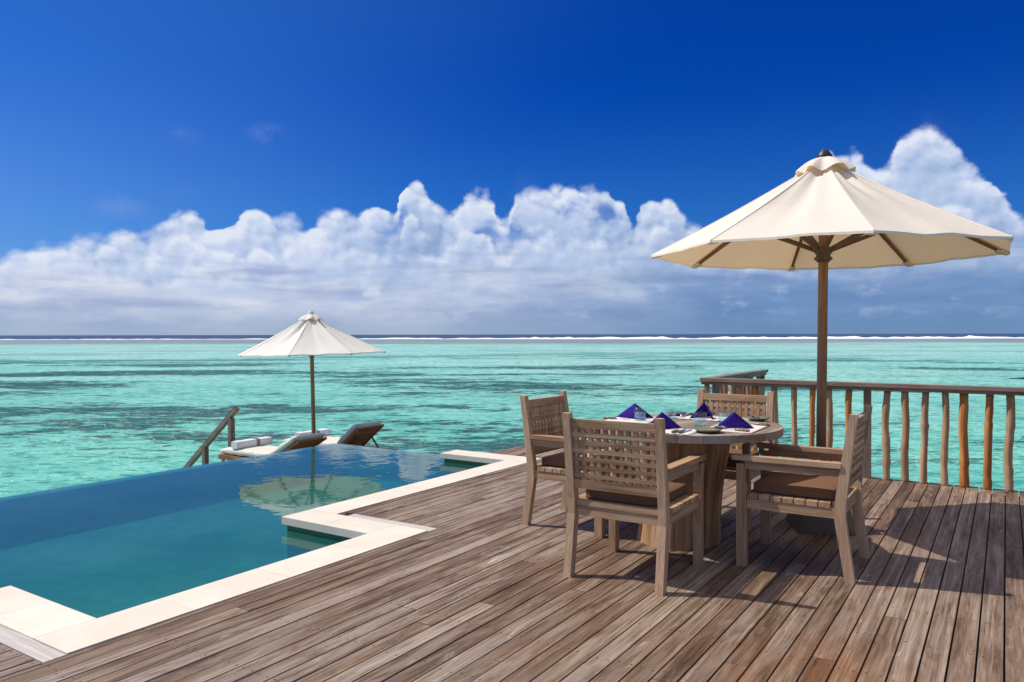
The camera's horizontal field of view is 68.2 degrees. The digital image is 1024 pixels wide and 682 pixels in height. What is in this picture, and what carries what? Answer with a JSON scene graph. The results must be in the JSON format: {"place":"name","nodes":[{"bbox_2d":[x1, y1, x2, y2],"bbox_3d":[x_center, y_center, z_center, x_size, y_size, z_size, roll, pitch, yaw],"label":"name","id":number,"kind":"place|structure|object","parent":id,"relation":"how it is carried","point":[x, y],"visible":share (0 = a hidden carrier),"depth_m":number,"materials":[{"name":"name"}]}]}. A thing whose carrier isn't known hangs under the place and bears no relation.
{"place":"outdoors","nodes":[
{"label":"outdoors","id":0,"kind":"place"},
{"bbox_2d":[0,333,1023,497],"bbox_3d":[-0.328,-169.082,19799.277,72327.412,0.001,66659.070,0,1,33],"label":"water","id":1,"kind":"structure","parent":0,"point":[76,412],"depth_m":50.96,"materials":[{"name":"teal liquid"}]},
{"bbox_2d":[0,445,1023,681],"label":"deck","id":2,"kind":"structure","parent":1,"relation":"in","point":[476,585],"depth_m":3.85,"materials":[{"name":"brown wood"}]},
{"bbox_2d":[0,625,65,663],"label":"trim board","id":3,"kind":"object","parent":2,"relation":"on","point":[41,653],"depth_m":3.40,"materials":[{"name":"beige wood"}]},
{"bbox_2d":[0,444,541,654],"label":"swimming pool","id":4,"kind":"structure","parent":2,"relation":"in","point":[84,566],"depth_m":6.79,"materials":[{"name":"blue liquid"}]},
{"bbox_2d":[348,514,436,531],"bbox_3d":[-0.911,1.367,5.640,0.824,0.031,0.093,0,1,33],"label":"trim board","id":5,"kind":"object","parent":2,"relation":"on","point":[393,522],"depth_m":5.63,"materials":[{"name":"beige wood"}]},
{"bbox_2d":[520,391,635,537],"bbox_3d":[0.518,0.876,5.615,0.700,0.948,0.624,0,1,34],"label":"armchair","id":6,"kind":"object","parent":2,"relation":"on","point":[542,424],"visible":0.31,"depth_m":5.54,"materials":[{"name":"brown wood"}]},
{"bbox_2d":[562,412,705,595],"bbox_3d":[0.733,0.885,4.482,0.624,0.948,0.700,0,1,33],"label":"armchair","id":7,"kind":"object","parent":2,"relation":"on","point":[661,501],"visible":1,"depth_m":4.27,"materials":[{"name":"brown wood"}]},
{"bbox_2d":[600,414,782,550],"bbox_3d":[1.189,0.958,5.147,1.238,0.790,1.240,0,1,33],"label":"dining table","id":8,"kind":"object","parent":2,"relation":"on","point":[714,448],"visible":0.5,"depth_m":4.89,"materials":[{"name":"brown wood"}]},
{"bbox_2d":[606,417,654,422],"bbox_3d":[0.872,0.557,5.381,0.338,0.006,0.440,0,1,31],"label":"placemat","id":9,"kind":"object","parent":8,"relation":"on","point":[646,420],"visible":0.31,"depth_m":5.32,"materials":[{"name":"fabric"}]},
{"bbox_2d":[603,417,630,418],"bbox_3d":[0.747,0.550,5.379,0.203,0.017,0.020,0,1,29],"label":"table fork","id":10,"kind":"object","parent":9,"relation":"on","point":[613,418],"visible":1,"depth_m":5.39,"materials":[{"name":"metal"}]},
{"bbox_2d":[617,403,653,419],"bbox_3d":[0.874,0.501,5.457,0.274,0.109,0.132,0,1,33],"label":"napkin","id":11,"kind":"object","parent":9,"relation":"on","point":[634,411],"visible":1,"depth_m":5.44,"materials":[{"name":"purple fabric"}]},
{"bbox_2d":[665,411,686,415],"bbox_3d":[1.228,0.545,5.661,0.160,0.022,0.160,0,1,33],"label":"side plate","id":12,"kind":"object","parent":8,"relation":"on","point":[678,413],"visible":0.9,"depth_m":5.63,"materials":[{"name":"ceramic"}]},
{"bbox_2d":[665,428,698,434],"bbox_3d":[0.942,0.563,4.785,0.460,0.006,0.308,0,1,32],"label":"placemat","id":13,"kind":"object","parent":8,"relation":"on","point":[689,432],"visible":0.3,"depth_m":4.68,"materials":[{"name":"fabric"}]},
{"bbox_2d":[651,412,681,428],"bbox_3d":[0.947,0.507,4.829,0.212,0.109,0.220,0,1,33],"label":"napkin","id":14,"kind":"object","parent":13,"relation":"on","point":[670,423],"visible":0.39,"depth_m":4.83,"materials":[{"name":"purple fabric"}]},
{"bbox_2d":[669,414,741,421],"bbox_3d":[1.391,0.556,5.471,0.460,0.006,0.308,0,1,32],"label":"placemat","id":15,"kind":"object","parent":8,"relation":"on","point":[715,418],"visible":0.69,"depth_m":5.43,"materials":[{"name":"fabric"}]},
{"bbox_2d":[690,402,712,418],"bbox_3d":[1.398,0.498,5.463,0.172,0.113,0.196,0,1,33],"label":"napkin","id":16,"kind":"object","parent":15,"relation":"on","point":[701,410],"visible":0.99,"depth_m":5.46,"materials":[{"name":"purple fabric"}]},
{"bbox_2d":[693,427,722,432],"bbox_3d":[1.213,0.553,4.679,0.176,0.022,0.176,0,1,33],"label":"bowl","id":17,"kind":"object","parent":8,"relation":"on","point":[708,429],"visible":1,"depth_m":4.70,"materials":[{"name":"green ceramic"}]},
{"bbox_2d":[703,424,726,428],"bbox_3d":[1.270,0.532,4.738,0.020,0.017,0.210,0,1,-27],"label":"butter knife","id":18,"kind":"object","parent":17,"relation":"on","point":[723,427],"visible":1,"depth_m":4.69,"materials":[{"name":"metal"}]},
{"bbox_2d":[709,423,769,432],"bbox_3d":[1.456,0.561,4.903,0.328,0.006,0.460,0,1,32],"label":"placemat","id":19,"kind":"object","parent":8,"relation":"on","point":[756,428],"visible":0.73,"depth_m":4.85,"materials":[{"name":"fabric"}]},
{"bbox_2d":[718,412,753,427],"bbox_3d":[1.453,0.507,4.899,0.227,0.106,0.192,0,1,33],"label":"napkin","id":20,"kind":"object","parent":19,"relation":"on","point":[733,420],"visible":0.94,"depth_m":4.86,"materials":[{"name":"purple fabric"}]},
{"bbox_2d":[722,428,749,431],"bbox_3d":[1.394,0.554,4.739,0.203,0.017,0.020,0,1,41],"label":"table fork","id":21,"kind":"object","parent":19,"relation":"on","point":[746,430],"visible":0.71,"depth_m":4.70,"materials":[{"name":"metal"}]},
{"bbox_2d":[749,423,768,425],"bbox_3d":[1.611,0.551,5.040,0.210,0.017,0.020,0,1,37],"label":"table knife","id":22,"kind":"object","parent":19,"relation":"on","point":[764,424],"visible":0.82,"depth_m":5.00,"materials":[{"name":"metal"}]},
{"bbox_2d":[746,416,769,420],"bbox_3d":[1.732,0.547,5.320,0.164,0.022,0.164,0,1,33],"label":"side plate","id":23,"kind":"object","parent":8,"relation":"on","point":[761,418],"visible":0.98,"depth_m":5.28,"materials":[{"name":"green ceramic"}]},
{"bbox_2d":[697,389,774,530],"bbox_3d":[1.608,0.872,5.790,0.624,0.948,0.700,0,1,34],"label":"armchair","id":24,"kind":"object","parent":2,"relation":"on","point":[767,410],"visible":0.19,"depth_m":5.93,"materials":[{"name":"brown wood"}]},
{"bbox_2d":[732,406,872,583],"bbox_3d":[1.793,0.882,4.652,0.700,0.948,0.624,0,1,33],"label":"armchair","id":25,"kind":"object","parent":2,"relation":"on","point":[813,493],"visible":1,"depth_m":4.51,"materials":[{"name":"brown wood"}]},
{"bbox_2d":[650,149,1013,535],"bbox_3d":[2.239,-0.013,5.450,2.285,2.723,2.285,1,1,33],"label":"parasol","id":26,"kind":"object","parent":2,"relation":"on","point":[823,211],"visible":0.99,"depth_m":5.29,"materials":[{"name":"beige fabric"}]},
{"bbox_2d":[700,369,1023,493],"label":"railing","id":27,"kind":"object","parent":2,"relation":"on","point":[744,383],"visible":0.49,"depth_m":7.12,"materials":[{"name":"brown wood"}]},
{"bbox_2d":[0,335,1023,339],"bbox_3d":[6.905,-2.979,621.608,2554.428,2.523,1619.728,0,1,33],"label":"surf","id":28,"kind":"structure","parent":1,"relation":"on","point":[857,337],"depth_m":593.58,"materials":[{"name":"liquid"}]},
{"bbox_2d":[0,0,1023,334],"label":"sky","id":29,"kind":"structure","parent":0,"point":[168,167],"materials":[{"name":"blue"}]},
{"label":"lower deck","id":30,"kind":"structure","parent":0,"visible":0},
{"bbox_2d":[183,406,239,467],"bbox_3d":[-5.580,2.492,14.624,1.990,2.623,0.930,0,1,33],"label":"handrail","id":31,"kind":"object","parent":30,"relation":"attached to","point":[203,449],"visible":0.27,"depth_m":14.03,"materials":[{"name":"brown wood"}]},
{"bbox_2d":[218,433,326,461],"bbox_3d":[-4.036,1.871,12.818,2.060,0.689,0.706,0,1,33],"label":"sun lounger","id":32,"kind":"object","parent":30,"relation":"on","point":[298,442],"visible":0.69,"depth_m":12.55,"materials":[{"name":"white fabric"}]},
{"bbox_2d":[231,436,272,448],"bbox_3d":[-4.530,1.773,13.177,0.186,0.146,0.740,0,1,33],"label":"rolled towel","id":33,"kind":"object","parent":32,"relation":"on","point":[252,442],"visible":1,"depth_m":13.08,"materials":[{"name":"white fabric"}]},
{"bbox_2d":[238,311,385,433],"bbox_3d":[-3.443,0.849,13.008,2.368,2.738,2.369,0,1,24],"label":"parasol","id":34,"kind":"object","parent":30,"relation":"on","point":[311,334],"visible":0.99,"depth_m":12.45,"materials":[{"name":"white fabric"}]},
{"bbox_2d":[283,421,397,450],"bbox_3d":[-3.215,1.826,13.954,2.290,0.757,0.706,0,1,33],"label":"sun lounger","id":35,"kind":"object","parent":30,"relation":"on","point":[361,434],"visible":0.56,"depth_m":13.61,"materials":[{"name":"brown wood"}]},
{"bbox_2d":[294,428,329,435],"bbox_3d":[-3.780,1.761,14.323,0.186,0.146,0.740,0,1,33],"label":"rolled towel","id":36,"kind":"object","parent":35,"relation":"on","point":[326,431],"visible":0.4,"depth_m":14.33,"materials":[{"name":"white fabric"}]}
]}

